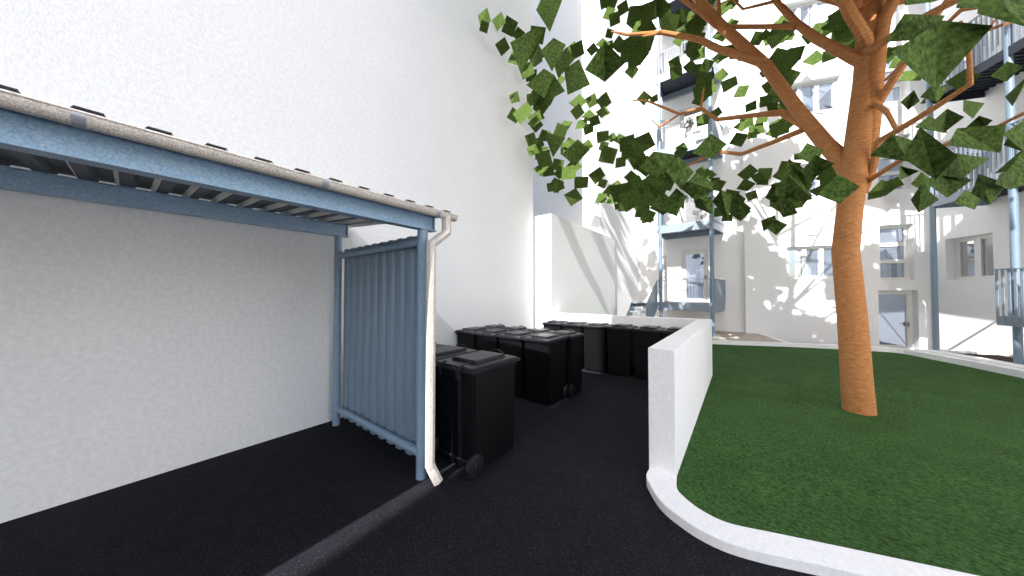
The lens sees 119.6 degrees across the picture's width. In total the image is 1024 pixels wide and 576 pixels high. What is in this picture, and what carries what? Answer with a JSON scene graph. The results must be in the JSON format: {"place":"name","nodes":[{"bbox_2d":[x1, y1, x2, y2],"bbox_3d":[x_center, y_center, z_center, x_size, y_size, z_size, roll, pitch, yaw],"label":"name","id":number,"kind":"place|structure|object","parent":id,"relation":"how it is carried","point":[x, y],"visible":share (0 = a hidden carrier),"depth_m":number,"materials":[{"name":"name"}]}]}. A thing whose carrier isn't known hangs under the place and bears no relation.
{"place":"outdoors","nodes":[
{"label":"outdoors","id":0,"kind":"place"},
{"bbox_2d":[0,0,532,522],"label":"blank wall building","id":1,"kind":"structure","parent":0,"point":[136,344],"depth_m":3.19,"materials":[{"name":"white paint"}]},
{"bbox_2d":[0,349,918,575],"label":"ground","id":2,"kind":"structure","parent":0,"point":[559,488],"depth_m":2.28,"materials":[{"name":"black asphalt"}]},
{"bbox_2d":[0,84,450,480],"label":"canopy shelter","id":3,"kind":"object","parent":2,"relation":"on","point":[384,352],"visible":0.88,"depth_m":2.75,"materials":[{"name":"blue metal"}]},
{"bbox_2d":[0,88,458,221],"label":"roof gutter","id":4,"kind":"object","parent":3,"relation":"attached to","point":[32,106],"visible":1,"depth_m":1.46,"materials":[{"name":"metal"}]},
{"bbox_2d":[425,215,450,485],"bbox_3d":[-0.665,0.536,2.727,0.145,2.446,0.247,-1,-1,38],"label":"downpipe","id":5,"kind":"object","parent":4,"relation":"attached to","point":[430,464],"visible":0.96,"depth_m":2.65,"materials":[{"name":"metal"}]},
{"bbox_2d":[435,344,477,435],"bbox_3d":[-0.859,1.239,3.527,0.616,1.053,0.803,-1,-1,38],"label":"wheelie bin","id":6,"kind":"object","parent":2,"relation":"on","point":[445,352],"visible":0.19,"depth_m":3.38,"materials":[{"name":"black plastic"}]},
{"bbox_2d":[455,327,489,349],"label":"wheelie bin","id":7,"kind":"object","parent":2,"relation":"on","point":[467,337],"visible":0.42,"depth_m":5.57,"materials":[{"name":"black plastic"}]},
{"bbox_2d":[435,349,519,479],"bbox_3d":[-0.384,1.232,3.162,0.616,1.053,0.803,-1,-1,38],"label":"wheelie bin","id":8,"kind":"object","parent":2,"relation":"on","point":[476,395],"visible":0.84,"depth_m":2.95,"materials":[{"name":"black plastic"}]},
{"bbox_2d":[474,328,511,352],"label":"wheelie bin","id":9,"kind":"object","parent":2,"relation":"on","point":[487,339],"visible":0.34,"depth_m":5.26,"materials":[{"name":"black plastic"}]},
{"bbox_2d":[482,324,505,328],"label":"wheelie bin","id":10,"kind":"object","parent":2,"relation":"on","point":[501,326],"visible":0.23,"depth_m":6.12,"materials":[{"name":"black plastic"}]},
{"bbox_2d":[503,325,528,330],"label":"wheelie bin","id":11,"kind":"object","parent":2,"relation":"on","point":[517,328],"visible":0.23,"depth_m":5.78,"materials":[{"name":"black plastic"}]},
{"bbox_2d":[496,331,538,397],"bbox_3d":[0.130,1.270,5.149,0.536,1.053,0.642,-1,-1,38],"label":"wheelie bin","id":12,"kind":"object","parent":2,"relation":"on","point":[512,343],"visible":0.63,"depth_m":4.86,"materials":[{"name":"black plastic"}]},
{"bbox_2d":[526,327,553,333],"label":"wheelie bin","id":13,"kind":"object","parent":2,"relation":"on","point":[540,330],"visible":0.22,"depth_m":5.47,"materials":[{"name":"black plastic"}]},
{"bbox_2d":[522,333,568,404],"bbox_3d":[0.554,1.264,4.824,0.536,1.053,0.642,-1,-1,38],"label":"wheelie bin","id":14,"kind":"object","parent":2,"relation":"on","point":[545,367],"visible":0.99,"depth_m":4.62,"materials":[{"name":"black plastic"}]},
{"bbox_2d":[542,320,567,330],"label":"wheelie bin","id":15,"kind":"object","parent":2,"relation":"on","point":[553,325],"visible":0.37,"depth_m":7.13,"materials":[{"name":"black plastic"}]},
{"bbox_2d":[550,329,583,397],"bbox_3d":[0.910,1.271,5.189,0.536,1.053,0.530,-1,-1,38],"label":"wheelie bin","id":16,"kind":"object","parent":2,"relation":"on","point":[574,361],"visible":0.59,"depth_m":4.97,"materials":[{"name":"black plastic"}]},
{"bbox_2d":[533,214,614,328],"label":"annex block","id":17,"kind":"structure","parent":2,"relation":"on","point":[573,267],"depth_m":8.46,"materials":[{"name":"paint"}]},
{"bbox_2d":[561,321,588,367],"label":"wheelie bin","id":18,"kind":"object","parent":2,"relation":"on","point":[576,326],"visible":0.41,"depth_m":6.76,"materials":[{"name":"black plastic"}]},
{"bbox_2d":[582,322,611,371],"bbox_3d":[1.945,1.300,6.699,0.530,1.053,0.642,-1,-1,38],"label":"wheelie bin","id":19,"kind":"object","parent":2,"relation":"on","point":[595,348],"visible":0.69,"depth_m":6.48,"materials":[{"name":"black plastic"}]},
{"bbox_2d":[606,324,637,376],"bbox_3d":[2.365,1.293,6.376,0.530,1.053,0.642,-1,-1,38],"label":"wheelie bin","id":20,"kind":"object","parent":2,"relation":"on","point":[621,347],"visible":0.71,"depth_m":6.15,"materials":[{"name":"black plastic"}]},
{"bbox_2d":[555,313,711,476],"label":"garden wall","id":21,"kind":"structure","parent":2,"relation":"on","point":[679,370],"depth_m":2.98,"materials":[{"name":"white concrete"}]},
{"bbox_2d":[625,280,657,316],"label":"metal staircase","id":22,"kind":"structure","parent":2,"relation":"on","point":[651,305],"depth_m":10.55,"materials":[{"name":"metal"}]},
{"bbox_2d":[633,325,665,379],"bbox_3d":[2.809,1.287,6.035,0.530,1.053,0.642,-1,-1,38],"label":"wheelie bin","id":23,"kind":"object","parent":2,"relation":"on","point":[647,337],"visible":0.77,"depth_m":5.87,"materials":[{"name":"black plastic"}]},
{"bbox_2d":[661,327,681,339],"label":"wheelie bin","id":24,"kind":"object","parent":2,"relation":"on","point":[666,332],"visible":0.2,"depth_m":5.62,"materials":[{"name":"black plastic"}]},
{"bbox_2d":[712,331,783,342],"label":"patio","id":25,"kind":"structure","parent":2,"relation":"on","point":[732,336],"depth_m":9.82,"materials":[{"name":"grey concrete"}]},
{"bbox_2d":[758,333,789,342],"bbox_3d":[8.409,1.714,9.534,0.150,0.380,1.209,0,-1,3],"label":"patio edging","id":26,"kind":"object","parent":2,"relation":"on","point":[772,337],"visible":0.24,"depth_m":9.56,"materials":[{"name":"white concrete"}]},
{"bbox_2d":[533,0,1023,356],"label":"apartment building","id":27,"kind":"structure","parent":2,"relation":"on","point":[780,285],"depth_m":10.01,"materials":[{"name":"paint"}]},
{"bbox_2d":[660,53,664,72],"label":"vent window","id":28,"kind":"structure","parent":27,"relation":"in","point":[661,55],"depth_m":12.30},
{"bbox_2d":[661,120,664,144],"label":"vent window","id":29,"kind":"structure","parent":27,"relation":"in","point":[663,121],"depth_m":12.24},
{"bbox_2d":[662,256,666,282],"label":"vent window","id":30,"kind":"structure","parent":27,"relation":"in","point":[663,257],"depth_m":12.14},
{"bbox_2d":[655,0,725,337],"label":"balcony tower","id":31,"kind":"structure","parent":27,"relation":"attached to","point":[668,89],"depth_m":10.77,"materials":[{"name":"metal"}]},
{"bbox_2d":[679,31,704,64],"bbox_3d":[7.067,-8.857,11.679,0.880,2.000,0.060,-1,-1,38],"label":"balcony door","id":32,"kind":"structure","parent":27,"relation":"in","point":[684,59],"depth_m":11.86,"materials":[{"name":"white glass"}]},
{"bbox_2d":[680,103,705,143],"bbox_3d":[7.054,-6.058,11.608,0.880,2.000,0.104,-1,-1,38],"label":"balcony door","id":33,"kind":"structure","parent":27,"relation":"in","point":[689,131],"depth_m":11.69,"materials":[{"name":"white glass"}]},
{"bbox_2d":[681,179,706,222],"bbox_3d":[7.067,-3.258,11.572,0.880,2.000,0.060,-1,-1,38],"label":"balcony door","id":34,"kind":"structure","parent":27,"relation":"in","point":[690,213],"depth_m":11.65,"materials":[{"name":"white glass"}]},
{"bbox_2d":[681,249,707,301],"bbox_3d":[7.043,-0.460,11.486,0.880,2.000,0.140,-1,-1,38],"label":"balcony door","id":35,"kind":"structure","parent":27,"relation":"in","point":[694,262],"depth_m":11.52,"materials":[{"name":"white glass"}]},
{"bbox_2d":[787,246,832,278],"bbox_3d":[9.930,-0.836,9.851,1.413,1.070,0.540,-1,-1,38],"label":"window","id":36,"kind":"structure","parent":27,"relation":"in","point":[813,262],"depth_m":9.87,"materials":[{"name":"white glass"}]},
{"bbox_2d":[801,165,819,194],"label":"window","id":37,"kind":"structure","parent":27,"relation":"in","point":[816,183],"depth_m":9.94,"materials":[{"name":"white glass"}]},
{"bbox_2d":[788,0,834,32],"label":"window","id":38,"kind":"structure","parent":27,"relation":"in","point":[816,11],"depth_m":10.00,"materials":[{"name":"white glass"}]},
{"bbox_2d":[791,78,836,111],"bbox_3d":[9.952,-6.344,10.023,1.413,1.070,0.540,-1,-1,38],"label":"window","id":39,"kind":"structure","parent":27,"relation":"in","point":[820,95],"depth_m":9.92,"materials":[{"name":"white glass"}]},
{"bbox_2d":[878,136,906,189],"bbox_3d":[11.831,-3.851,9.359,0.747,1.700,0.309,-1,-1,38],"label":"stair window","id":40,"kind":"structure","parent":27,"relation":"in","point":[892,173],"depth_m":9.34,"materials":[{"name":"white glass"}]},
{"bbox_2d":[879,225,908,279],"bbox_3d":[11.831,-1.092,9.306,0.747,1.700,0.309,-1,-1,38],"label":"stair window","id":41,"kind":"structure","parent":27,"relation":"in","point":[894,255],"depth_m":9.28,"materials":[{"name":"white glass"}]},
{"bbox_2d":[884,56,904,102],"bbox_3d":[11.831,-6.611,9.412,0.747,1.700,0.309,-1,-1,38],"label":"stair window","id":42,"kind":"structure","parent":27,"relation":"in","point":[897,93],"depth_m":9.35,"materials":[{"name":"white glass"}]},
{"bbox_2d":[878,290,913,348],"bbox_3d":[11.831,0.988,9.266,0.869,1.820,0.316,-1,-1,35],"label":"entrance door","id":43,"kind":"structure","parent":27,"relation":"in","point":[895,306],"depth_m":9.24,"materials":[{"name":"white glass"}]},
{"bbox_2d":[895,5,901,11],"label":"stair window","id":44,"kind":"structure","parent":27,"relation":"in","point":[899,8],"depth_m":9.32,"materials":[{"name":"white glass"}]},
{"bbox_2d":[951,146,988,175],"bbox_3d":[12.412,-3.583,7.968,0.463,1.170,0.959,-1,-1,38],"label":"window","id":45,"kind":"structure","parent":27,"relation":"in","point":[987,154],"depth_m":8.02,"materials":[{"name":"white glass"}]},
{"bbox_2d":[955,21,985,74],"bbox_3d":[12.412,-6.362,8.021,0.463,1.170,0.959,-1,-1,38],"label":"window","id":46,"kind":"structure","parent":27,"relation":"in","point":[984,53],"depth_m":7.82,"materials":[{"name":"white glass"}]},
{"bbox_2d":[923,3,1023,364],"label":"access gallery","id":47,"kind":"object","parent":27,"relation":"attached to","point":[1012,51],"visible":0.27,"depth_m":6.71,"materials":[{"name":"grey paint"}]},
{"bbox_2d":[993,267,1023,326],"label":"railing","id":48,"kind":"object","parent":47,"relation":"attached to","point":[1009,320],"visible":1,"depth_m":6.24,"materials":[{"name":"metal"}]},
{"bbox_2d":[954,234,993,279],"bbox_3d":[12.412,-0.803,7.915,0.463,1.170,0.959,-1,-1,38],"label":"window","id":49,"kind":"structure","parent":27,"relation":"in","point":[973,255],"depth_m":7.99,"materials":[{"name":"white glass"}]},
{"bbox_2d":[646,469,977,575],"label":"kerb","id":50,"kind":"structure","parent":2,"relation":"on","point":[674,504],"depth_m":1.91,"materials":[{"name":"white concrete"}]},
{"bbox_2d":[712,340,1023,377],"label":"kerb","id":51,"kind":"structure","parent":2,"relation":"on","point":[1010,371],"depth_m":7.76,"materials":[{"name":"white concrete"}]},
{"bbox_2d":[939,349,996,354],"bbox_3d":[11.465,1.730,7.537,0.943,0.270,0.158,0,-1,24],"label":"soil edge","id":52,"kind":"object","parent":2,"relation":"on","point":[970,352],"visible":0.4,"depth_m":7.48,"materials":[{"name":"white concrete"}]},
{"bbox_2d":[919,349,1023,369],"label":"pavement ledge","id":53,"kind":"object","parent":2,"relation":"on","point":[1001,363],"visible":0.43,"depth_m":6.74,"materials":[{"name":"white concrete"}]},
{"bbox_2d":[957,353,1012,362],"bbox_3d":[10.615,1.705,5.042,0.985,0.225,5.022,0,-1,18],"label":"soil bed","id":54,"kind":"object","parent":2,"relation":"on","point":[1002,358],"visible":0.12,"depth_m":6.98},
{"bbox_2d":[676,344,1023,575],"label":"lawn","id":55,"kind":"structure","parent":0,"point":[925,465],"depth_m":2.97,"materials":[{"name":"green plant"}]},
{"bbox_2d":[478,0,1023,415],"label":"courtyard tree","id":56,"kind":"object","parent":55,"relation":"on","point":[934,51],"visible":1,"depth_m":4.05,"materials":[{"name":"green plant"}]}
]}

